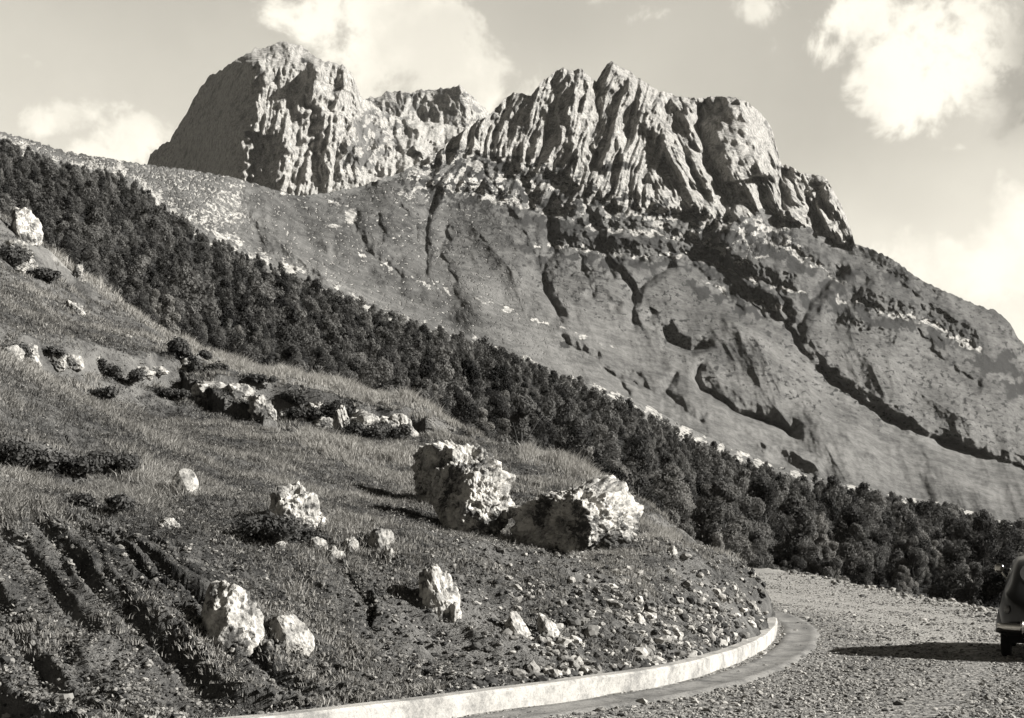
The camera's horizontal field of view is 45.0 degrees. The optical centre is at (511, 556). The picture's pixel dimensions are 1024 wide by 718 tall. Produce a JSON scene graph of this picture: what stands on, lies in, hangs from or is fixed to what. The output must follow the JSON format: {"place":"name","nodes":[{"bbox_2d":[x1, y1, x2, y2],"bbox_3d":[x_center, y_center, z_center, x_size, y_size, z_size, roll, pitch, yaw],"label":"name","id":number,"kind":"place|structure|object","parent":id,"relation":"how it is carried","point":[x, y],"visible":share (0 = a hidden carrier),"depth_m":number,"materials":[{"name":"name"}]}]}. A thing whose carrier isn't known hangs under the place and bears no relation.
{"place":"outdoors","nodes":[
{"label":"outdoors","id":0,"kind":"place"},
{"bbox_2d":[147,41,465,195],"bbox_3d":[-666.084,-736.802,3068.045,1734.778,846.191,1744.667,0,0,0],"label":"distant mountain","id":1,"kind":"structure","parent":0,"point":[291,118],"depth_m":2498.40,"materials":[{"name":"grey stone"}]},
{"bbox_2d":[0,215,774,717],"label":"hillside","id":2,"kind":"structure","parent":0,"point":[44,257],"depth_m":14.01,"materials":[{"name":"plant"}]},
{"bbox_2d":[0,242,34,269],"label":"shrub","id":3,"kind":"object","parent":2,"relation":"on","point":[14,254],"visible":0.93,"depth_m":42.90,"materials":[{"name":"grey plant"}]},
{"bbox_2d":[0,438,39,468],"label":"shrub","id":4,"kind":"object","parent":2,"relation":"on","point":[15,454],"visible":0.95,"depth_m":16.41,"materials":[{"name":"grey plant"}]},
{"bbox_2d":[10,207,42,245],"bbox_3d":[-18.208,-12.190,46.155,1.304,1.853,0.913,0,0,0],"label":"rock","id":5,"kind":"object","parent":2,"relation":"on","point":[26,224],"visible":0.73,"depth_m":46.02,"materials":[{"name":"stone"}]},
{"bbox_2d":[26,443,59,473],"bbox_3d":[-6.502,-1.315,16.784,0.856,0.480,0.570,0,0,13],"label":"shrub","id":6,"kind":"object","parent":2,"relation":"on","point":[45,460],"visible":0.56,"depth_m":16.63,"materials":[{"name":"grey plant"}]},
{"bbox_2d":[26,266,63,282],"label":"shrub","id":7,"kind":"object","parent":2,"relation":"on","point":[49,275],"visible":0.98,"depth_m":43.96,"materials":[{"name":"grey plant"}]},
{"bbox_2d":[48,348,66,371],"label":"outcrop rock","id":8,"kind":"object","parent":2,"relation":"on","point":[58,363],"visible":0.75,"depth_m":30.76,"materials":[{"name":"stone"}]},
{"bbox_2d":[66,353,83,370],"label":"outcrop rock","id":9,"kind":"object","parent":2,"relation":"on","point":[75,362],"visible":0.65,"depth_m":31.45,"materials":[{"name":"stone"}]},
{"bbox_2d":[52,451,103,476],"bbox_3d":[-6.072,-1.285,17.145,0.835,0.368,0.527,0,0,0],"label":"shrub","id":10,"kind":"object","parent":2,"relation":"on","point":[82,465],"visible":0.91,"depth_m":17.09,"materials":[{"name":"grey plant"}]},
{"bbox_2d":[86,385,118,399],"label":"shrub","id":11,"kind":"object","parent":2,"relation":"on","point":[109,392],"visible":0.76,"depth_m":30.75,"materials":[{"name":"grey plant"}]},
{"bbox_2d":[66,492,139,511],"bbox_3d":[-4.589,-0.615,13.755,0.792,0.252,0.499,0,0,0],"label":"shrub","id":12,"kind":"object","parent":2,"relation":"on","point":[122,502],"visible":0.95,"depth_m":13.67,"materials":[{"name":"grey plant"}]},
{"bbox_2d":[82,449,144,471],"bbox_3d":[-5.934,-1.404,18.281,0.901,0.396,0.698,0,0,0],"label":"shrub","id":13,"kind":"object","parent":2,"relation":"on","point":[129,461],"visible":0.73,"depth_m":18.20,"materials":[{"name":"grey plant"}]},
{"bbox_2d":[110,368,145,383],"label":"shrub","id":14,"kind":"object","parent":2,"relation":"on","point":[135,375],"visible":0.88,"depth_m":33.60,"materials":[{"name":"grey plant"}]},
{"bbox_2d":[150,386,190,399],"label":"shrub","id":15,"kind":"object","parent":2,"relation":"on","point":[169,392],"visible":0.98,"depth_m":34.54,"materials":[{"name":"grey plant"}]},
{"bbox_2d":[166,335,193,357],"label":"shrub","id":16,"kind":"object","parent":2,"relation":"on","point":[175,344],"visible":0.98,"depth_m":38.52,"materials":[{"name":"grey plant"}]},
{"bbox_2d":[172,468,198,495],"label":"rock","id":17,"kind":"object","parent":2,"relation":"on","point":[186,477],"visible":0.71,"depth_m":17.15,"materials":[{"name":"stone"}]},
{"bbox_2d":[160,349,212,360],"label":"shrub","id":18,"kind":"object","parent":2,"relation":"on","point":[206,354],"visible":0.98,"depth_m":38.41,"materials":[{"name":"grey plant"}]},
{"bbox_2d":[186,359,230,371],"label":"shrub","id":19,"kind":"object","parent":2,"relation":"on","point":[195,364],"visible":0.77,"depth_m":38.05,"materials":[{"name":"grey plant"}]},
{"bbox_2d":[191,380,226,402],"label":"outcrop rock","id":20,"kind":"object","parent":2,"relation":"on","point":[199,390],"visible":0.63,"depth_m":36.38,"materials":[{"name":"stone"}]},
{"bbox_2d":[201,580,264,656],"bbox_3d":[-2.696,0.607,11.947,0.569,0.775,0.500,0,0,-35],"label":"rock","id":21,"kind":"object","parent":2,"relation":"on","point":[229,612],"visible":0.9,"depth_m":11.79,"materials":[{"name":"stone"}]},
{"bbox_2d":[223,383,255,400],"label":"outcrop rock","id":22,"kind":"object","parent":2,"relation":"on","point":[242,391],"visible":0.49,"depth_m":36.14,"materials":[{"name":"stone"}]},
{"bbox_2d":[241,372,278,384],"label":"shrub","id":23,"kind":"object","parent":2,"relation":"on","point":[259,378],"visible":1,"depth_m":37.89,"materials":[{"name":"grey plant"}]},
{"bbox_2d":[247,394,276,421],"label":"outcrop rock","id":24,"kind":"object","parent":2,"relation":"on","point":[258,404],"visible":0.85,"depth_m":34.95,"materials":[{"name":"stone"}]},
{"bbox_2d":[225,504,303,544],"bbox_3d":[-2.881,-0.335,14.454,0.882,0.567,0.634,0,0,0],"label":"shrub","id":25,"kind":"object","parent":2,"relation":"on","point":[271,527],"visible":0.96,"depth_m":14.38,"materials":[{"name":"grey plant"}]},
{"bbox_2d":[269,614,314,654],"bbox_3d":[-2.226,0.857,12.455,0.477,0.560,0.239,0,0,0],"label":"rock","id":26,"kind":"object","parent":2,"relation":"on","point":[293,629],"visible":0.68,"depth_m":12.41,"materials":[{"name":"stone"}]},
{"bbox_2d":[278,389,309,405],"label":"shrub","id":27,"kind":"object","parent":2,"relation":"on","point":[298,397],"visible":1,"depth_m":38.02,"materials":[{"name":"grey plant"}]},
{"bbox_2d":[267,481,326,528],"bbox_3d":[-2.814,-0.544,15.835,0.680,0.881,0.700,0,0,-44],"label":"rock","id":28,"kind":"object","parent":2,"relation":"on","point":[305,506],"visible":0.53,"depth_m":15.69,"materials":[{"name":"stone"}]},
{"bbox_2d":[287,525,320,542],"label":"shrub","id":29,"kind":"object","parent":2,"relation":"on","point":[306,533],"visible":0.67,"depth_m":15.35,"materials":[{"name":"grey plant"}]},
{"bbox_2d":[285,405,326,420],"bbox_3d":[-6.338,-4.344,37.971,1.355,0.659,0.958,0,0,0],"label":"shrub","id":30,"kind":"object","parent":2,"relation":"on","point":[301,413],"visible":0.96,"depth_m":37.77,"materials":[{"name":"grey plant"}]},
{"bbox_2d":[320,399,352,417],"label":"shrub","id":31,"kind":"object","parent":2,"relation":"on","point":[333,407],"visible":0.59,"depth_m":38.02,"materials":[{"name":"grey plant"}]},
{"bbox_2d":[332,405,350,431],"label":"outcrop rock","id":32,"kind":"object","parent":2,"relation":"on","point":[340,415],"visible":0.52,"depth_m":34.71,"materials":[{"name":"stone"}]},
{"bbox_2d":[340,417,387,440],"bbox_3d":[-4.061,-3.376,33.247,1.459,0.764,1.093,0,0,28],"label":"shrub","id":33,"kind":"object","parent":2,"relation":"on","point":[372,431],"visible":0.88,"depth_m":33.13,"materials":[{"name":"grey plant"}]},
{"bbox_2d":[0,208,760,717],"bbox_3d":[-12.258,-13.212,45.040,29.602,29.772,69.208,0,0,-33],"label":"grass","id":34,"kind":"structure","parent":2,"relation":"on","point":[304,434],"depth_m":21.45,"materials":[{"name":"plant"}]},
{"bbox_2d":[0,267,760,717],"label":"undergrowth","id":35,"kind":"object","parent":2,"relation":"on","point":[170,603],"visible":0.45,"depth_m":14.56,"materials":[{"name":"grey plant"}]},
{"bbox_2d":[368,526,394,550],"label":"rock","id":36,"kind":"object","parent":2,"relation":"on","point":[381,537],"visible":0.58,"depth_m":15.70,"materials":[{"name":"stone"}]},
{"bbox_2d":[0,311,768,717],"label":"rubble","id":37,"kind":"object","parent":2,"relation":"on","point":[576,663],"visible":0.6,"depth_m":14.20,"materials":[{"name":"grey stone"}]},
{"bbox_2d":[378,420,415,439],"bbox_3d":[-3.292,-3.413,34.335,1.243,0.755,0.850,0,0,0],"label":"shrub","id":38,"kind":"object","parent":2,"relation":"on","point":[402,430],"visible":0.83,"depth_m":34.19,"materials":[{"name":"grey plant"}]},
{"bbox_2d":[387,413,418,436],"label":"outcrop rock","id":39,"kind":"object","parent":2,"relation":"on","point":[398,418],"visible":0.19,"depth_m":35.98,"materials":[{"name":"stone"}]},
{"bbox_2d":[418,563,459,618],"bbox_3d":[-0.853,0.482,14.439,0.501,0.816,0.308,0,0,0],"label":"rock","id":40,"kind":"object","parent":2,"relation":"on","point":[439,591],"visible":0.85,"depth_m":14.36,"materials":[{"name":"stone"}]},
{"bbox_2d":[411,439,515,504],"bbox_3d":[-1.060,-1.398,25.826,1.888,2.128,1.587,0,0,37],"label":"boulder","id":41,"kind":"object","parent":2,"relation":"on","point":[429,458],"visible":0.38,"depth_m":25.52,"materials":[{"name":"stone"}]},
{"bbox_2d":[431,459,515,538],"bbox_3d":[-0.719,-0.917,22.786,1.363,1.778,1.401,0,0,-23],"label":"boulder","id":42,"kind":"object","parent":2,"relation":"on","point":[470,496],"visible":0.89,"depth_m":22.38,"materials":[{"name":"stone"}]},
{"bbox_2d":[218,617,777,717],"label":"curb","id":43,"kind":"structure","parent":2,"relation":"on","point":[482,700],"depth_m":12.95,"materials":[{"name":"concrete"}]},
{"bbox_2d":[504,611,530,638],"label":"rock","id":44,"kind":"object","parent":2,"relation":"on","point":[515,623],"visible":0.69,"depth_m":14.39,"materials":[{"name":"stone"}]},
{"bbox_2d":[537,613,558,638],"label":"rock","id":45,"kind":"object","parent":2,"relation":"on","point":[544,623],"visible":0.66,"depth_m":14.76,"materials":[{"name":"stone"}]},
{"bbox_2d":[508,475,643,554],"bbox_3d":[1.155,-0.597,22.253,2.247,1.790,1.754,0,0,34],"label":"boulder","id":46,"kind":"object","parent":2,"relation":"on","point":[605,512],"visible":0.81,"depth_m":21.64,"materials":[{"name":"stone"}]},
{"bbox_2d":[366,84,489,128],"bbox_3d":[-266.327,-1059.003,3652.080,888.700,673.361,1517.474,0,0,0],"label":"distant peak","id":47,"kind":"structure","parent":0,"point":[458,106],"depth_m":3487.06,"materials":[{"name":"grey stone"}]},
{"bbox_2d":[0,139,1012,607],"bbox_3d":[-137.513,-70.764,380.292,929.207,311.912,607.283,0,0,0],"label":"wooded slope","id":48,"kind":"structure","parent":0,"point":[702,439],"depth_m":440.72,"materials":[{"name":"plant"}]},
{"bbox_2d":[60,235,80,265],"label":"beech tree","id":49,"kind":"object","parent":48,"relation":"on","point":[68,243],"visible":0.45,"depth_m":163.69,"materials":[{"name":"grey plant"}]},
{"bbox_2d":[122,278,147,300],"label":"beech tree","id":50,"kind":"object","parent":48,"relation":"on","point":[134,286],"visible":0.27,"depth_m":160.49,"materials":[{"name":"grey plant"}]},
{"bbox_2d":[131,296,159,324],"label":"beech tree","id":51,"kind":"object","parent":48,"relation":"on","point":[140,304],"visible":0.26,"depth_m":128.88,"materials":[{"name":"grey plant"}]},
{"bbox_2d":[158,294,180,334],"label":"beech tree","id":52,"kind":"object","parent":48,"relation":"on","point":[170,317],"visible":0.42,"depth_m":133.07,"materials":[{"name":"grey plant"}]},
{"bbox_2d":[159,284,186,319],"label":"beech tree","id":53,"kind":"object","parent":48,"relation":"on","point":[179,308],"visible":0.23,"depth_m":172.70,"materials":[{"name":"grey plant"}]},
{"bbox_2d":[202,317,226,349],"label":"beech tree","id":54,"kind":"object","parent":48,"relation":"on","point":[216,341],"visible":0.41,"depth_m":138.63,"materials":[{"name":"grey plant"}]},
{"bbox_2d":[221,331,262,364],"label":"beech tree","id":55,"kind":"object","parent":48,"relation":"on","point":[231,346],"visible":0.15,"depth_m":102.84,"materials":[{"name":"grey plant"}]},
{"bbox_2d":[237,343,262,363],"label":"beech tree","id":56,"kind":"object","parent":48,"relation":"on","point":[253,351],"visible":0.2,"depth_m":108.76,"materials":[{"name":"grey plant"}]},
{"bbox_2d":[250,330,270,357],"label":"beech tree","id":57,"kind":"object","parent":48,"relation":"on","point":[258,334],"visible":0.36,"depth_m":156.64,"materials":[{"name":"grey plant"}]},
{"bbox_2d":[277,341,303,364],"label":"beech tree","id":58,"kind":"object","parent":48,"relation":"on","point":[289,352],"visible":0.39,"depth_m":146.63,"materials":[{"name":"grey plant"}]},
{"bbox_2d":[345,356,373,389],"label":"beech tree","id":59,"kind":"object","parent":48,"relation":"on","point":[356,363],"visible":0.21,"depth_m":136.06,"materials":[{"name":"grey plant"}]},
{"bbox_2d":[358,357,404,393],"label":"beech tree","id":60,"kind":"object","parent":48,"relation":"on","point":[375,368],"visible":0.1,"depth_m":97.59,"materials":[{"name":"grey plant"}]},
{"bbox_2d":[375,346,410,386],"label":"beech tree","id":61,"kind":"object","parent":48,"relation":"on","point":[386,355],"visible":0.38,"depth_m":171.66,"materials":[{"name":"grey plant"}]},
{"bbox_2d":[410,378,438,406],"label":"beech tree","id":62,"kind":"object","parent":48,"relation":"on","point":[420,385],"visible":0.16,"depth_m":119.55,"materials":[{"name":"grey plant"}]},
{"bbox_2d":[452,395,482,433],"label":"beech tree","id":63,"kind":"object","parent":48,"relation":"on","point":[467,408],"visible":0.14,"depth_m":95.54,"materials":[{"name":"grey plant"}]},
{"bbox_2d":[484,389,507,430],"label":"beech tree","id":64,"kind":"object","parent":48,"relation":"on","point":[495,400],"visible":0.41,"depth_m":167.78,"materials":[{"name":"grey plant"}]},
{"bbox_2d":[486,402,511,436],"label":"beech tree","id":65,"kind":"object","parent":48,"relation":"on","point":[501,411],"visible":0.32,"depth_m":146.75,"materials":[{"name":"grey plant"}]},
{"bbox_2d":[497,418,518,444],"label":"beech tree","id":66,"kind":"object","parent":48,"relation":"on","point":[503,423],"visible":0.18,"depth_m":134.11,"materials":[{"name":"grey plant"}]},
{"bbox_2d":[0,137,1023,562],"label":"forest","id":67,"kind":"object","parent":48,"relation":"on","point":[66,193],"visible":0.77,"depth_m":272.82,"materials":[{"name":"plant"}]},
{"bbox_2d":[504,393,543,450],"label":"beech tree","id":68,"kind":"object","parent":48,"relation":"on","point":[526,406],"visible":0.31,"depth_m":120.00,"materials":[{"name":"grey plant"}]},
{"bbox_2d":[534,419,558,451],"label":"beech tree","id":69,"kind":"object","parent":48,"relation":"on","point":[548,425],"visible":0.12,"depth_m":147.75,"materials":[{"name":"grey plant"}]},
{"bbox_2d":[553,425,611,474],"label":"beech tree","id":70,"kind":"object","parent":48,"relation":"on","point":[577,440],"visible":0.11,"depth_m":107.10,"materials":[{"name":"grey plant"}]},
{"bbox_2d":[599,440,628,476],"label":"beech tree","id":71,"kind":"object","parent":48,"relation":"on","point":[612,447],"visible":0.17,"depth_m":172.53,"materials":[{"name":"grey plant"}]},
{"bbox_2d":[622,449,647,495],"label":"beech tree","id":72,"kind":"object","parent":48,"relation":"on","point":[629,464],"visible":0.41,"depth_m":179.40,"materials":[{"name":"black plant"}]},
{"bbox_2d":[610,431,666,517],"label":"beech tree","id":73,"kind":"object","parent":48,"relation":"on","point":[639,454],"visible":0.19,"depth_m":107.86,"materials":[{"name":"grey plant"}]},
{"bbox_2d":[648,465,697,525],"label":"beech tree","id":74,"kind":"object","parent":48,"relation":"on","point":[667,472],"visible":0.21,"depth_m":128.91,"materials":[{"name":"grey plant"}]},
{"bbox_2d":[660,477,695,525],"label":"beech tree","id":75,"kind":"object","parent":48,"relation":"on","point":[680,502],"visible":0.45,"depth_m":124.25,"materials":[{"name":"grey plant"}]},
{"bbox_2d":[695,483,724,515],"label":"beech tree","id":76,"kind":"object","parent":48,"relation":"on","point":[704,488],"visible":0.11,"depth_m":150.19,"materials":[{"name":"grey plant"}]},
{"bbox_2d":[690,479,753,558],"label":"beech tree","id":77,"kind":"object","parent":48,"relation":"on","point":[712,518],"visible":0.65,"depth_m":107.93,"materials":[{"name":"grey plant"}]},
{"bbox_2d":[721,523,756,566],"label":"beech tree","id":78,"kind":"object","parent":48,"relation":"on","point":[731,530],"visible":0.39,"depth_m":102.90,"materials":[{"name":"grey plant"}]},
{"bbox_2d":[723,493,776,552],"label":"beech tree","id":79,"kind":"object","parent":48,"relation":"on","point":[760,532],"visible":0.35,"depth_m":121.81,"materials":[{"name":"grey plant"}]},
{"bbox_2d":[748,537,779,569],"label":"beech tree","id":80,"kind":"object","parent":48,"relation":"on","point":[760,563],"visible":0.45,"depth_m":100.25,"materials":[{"name":"grey plant"}]},
{"bbox_2d":[742,474,789,543],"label":"beech tree","id":81,"kind":"object","parent":48,"relation":"on","point":[764,490],"visible":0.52,"depth_m":148.78,"materials":[{"name":"grey plant"}]},
{"bbox_2d":[767,493,822,568],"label":"beech tree","id":82,"kind":"object","parent":48,"relation":"on","point":[805,526],"visible":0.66,"depth_m":111.34,"materials":[{"name":"grey plant"}]},
{"bbox_2d":[787,538,820,574],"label":"beech tree","id":83,"kind":"object","parent":48,"relation":"on","point":[810,566],"visible":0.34,"depth_m":101.82,"materials":[{"name":"grey plant"}]},
{"bbox_2d":[808,515,835,555],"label":"beech tree","id":84,"kind":"object","parent":48,"relation":"on","point":[822,541],"visible":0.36,"depth_m":131.38,"materials":[{"name":"grey plant"}]},
{"bbox_2d":[815,546,842,577],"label":"beech tree","id":85,"kind":"object","parent":48,"relation":"on","point":[828,567],"visible":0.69,"depth_m":96.63,"materials":[{"name":"grey plant"}]},
{"bbox_2d":[821,541,849,581],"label":"beech tree","id":86,"kind":"object","parent":48,"relation":"on","point":[832,545],"visible":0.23,"depth_m":107.39,"materials":[{"name":"grey plant"}]},
{"bbox_2d":[838,523,873,585],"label":"beech tree","id":87,"kind":"object","parent":48,"relation":"on","point":[850,548],"visible":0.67,"depth_m":100.45,"materials":[{"name":"grey plant"}]},
{"bbox_2d":[831,502,882,581],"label":"beech tree","id":88,"kind":"object","parent":48,"relation":"on","point":[852,515],"visible":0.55,"depth_m":115.35,"materials":[{"name":"grey plant"}]},
{"bbox_2d":[847,559,874,584],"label":"beech tree","id":89,"kind":"object","parent":48,"relation":"on","point":[865,566],"visible":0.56,"depth_m":93.82,"materials":[{"name":"grey plant"}]},
{"bbox_2d":[858,539,878,584],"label":"beech tree","id":90,"kind":"object","parent":48,"relation":"on","point":[865,547],"visible":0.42,"depth_m":110.42,"materials":[{"name":"grey plant"}]},
{"bbox_2d":[862,500,887,546],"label":"beech tree","id":91,"kind":"object","parent":48,"relation":"on","point":[872,509],"visible":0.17,"depth_m":138.63,"materials":[{"name":"grey plant"}]},
{"bbox_2d":[868,527,891,586],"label":"beech tree","id":92,"kind":"object","parent":48,"relation":"on","point":[878,537],"visible":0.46,"depth_m":132.71,"materials":[{"name":"grey plant"}]},
{"bbox_2d":[885,539,923,586],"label":"beech tree","id":93,"kind":"object","parent":48,"relation":"on","point":[896,553],"visible":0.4,"depth_m":122.08,"materials":[{"name":"grey plant"}]},
{"bbox_2d":[895,534,928,595],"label":"beech tree","id":94,"kind":"object","parent":48,"relation":"on","point":[918,558],"visible":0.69,"depth_m":109.69,"materials":[{"name":"grey plant"}]},
{"bbox_2d":[891,522,935,570],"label":"beech tree","id":95,"kind":"object","parent":48,"relation":"on","point":[902,534],"visible":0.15,"depth_m":155.30,"materials":[{"name":"grey plant"}]},
{"bbox_2d":[902,517,932,566],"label":"beech tree","id":96,"kind":"object","parent":48,"relation":"on","point":[912,528],"visible":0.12,"depth_m":139.19,"materials":[{"name":"grey plant"}]},
{"bbox_2d":[926,539,977,604],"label":"beech tree","id":97,"kind":"object","parent":48,"relation":"on","point":[960,587],"visible":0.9,"depth_m":97.43,"materials":[{"name":"grey plant"}]},
{"bbox_2d":[941,521,982,600],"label":"beech tree","id":98,"kind":"object","parent":48,"relation":"on","point":[966,532],"visible":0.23,"depth_m":122.56,"materials":[{"name":"grey plant"}]},
{"bbox_2d":[969,562,984,605],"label":"beech tree","id":99,"kind":"object","parent":48,"relation":"on","point":[975,568],"visible":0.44,"depth_m":110.01,"materials":[{"name":"grey plant"}]},
{"bbox_2d":[965,509,1001,605],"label":"beech tree","id":100,"kind":"object","parent":48,"relation":"on","point":[984,546],"visible":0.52,"depth_m":116.30,"materials":[{"name":"grey plant"}]},
{"bbox_2d":[976,520,1023,607],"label":"beech tree","id":101,"kind":"object","parent":48,"relation":"on","point":[997,583],"visible":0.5,"depth_m":97.13,"materials":[{"name":"grey plant"}]},
{"bbox_2d":[0,61,1023,523],"bbox_3d":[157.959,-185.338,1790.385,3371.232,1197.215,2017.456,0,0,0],"label":"mountain","id":102,"kind":"structure","parent":0,"point":[710,267],"depth_m":1402.38,"materials":[{"name":"grey stone"}]},
{"bbox_2d":[0,0,1023,343],"label":"sky","id":103,"kind":"structure","parent":0,"point":[911,112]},
{"bbox_2d":[452,568,1023,717],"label":"road","id":104,"kind":"structure","parent":0,"point":[929,706],"depth_m":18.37,"materials":[{"name":"grey gravel"}]},
{"bbox_2d":[460,610,819,717],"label":"gutter","id":105,"kind":"object","parent":104,"relation":"on","point":[787,650],"visible":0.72,"depth_m":15.11,"materials":[{"name":"concrete"}]},
{"bbox_2d":[994,556,1023,655],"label":"parked car","id":106,"kind":"object","parent":104,"relation":"on","point":[1009,628],"visible":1,"depth_m":18.77,"materials":[{"name":"paint"}]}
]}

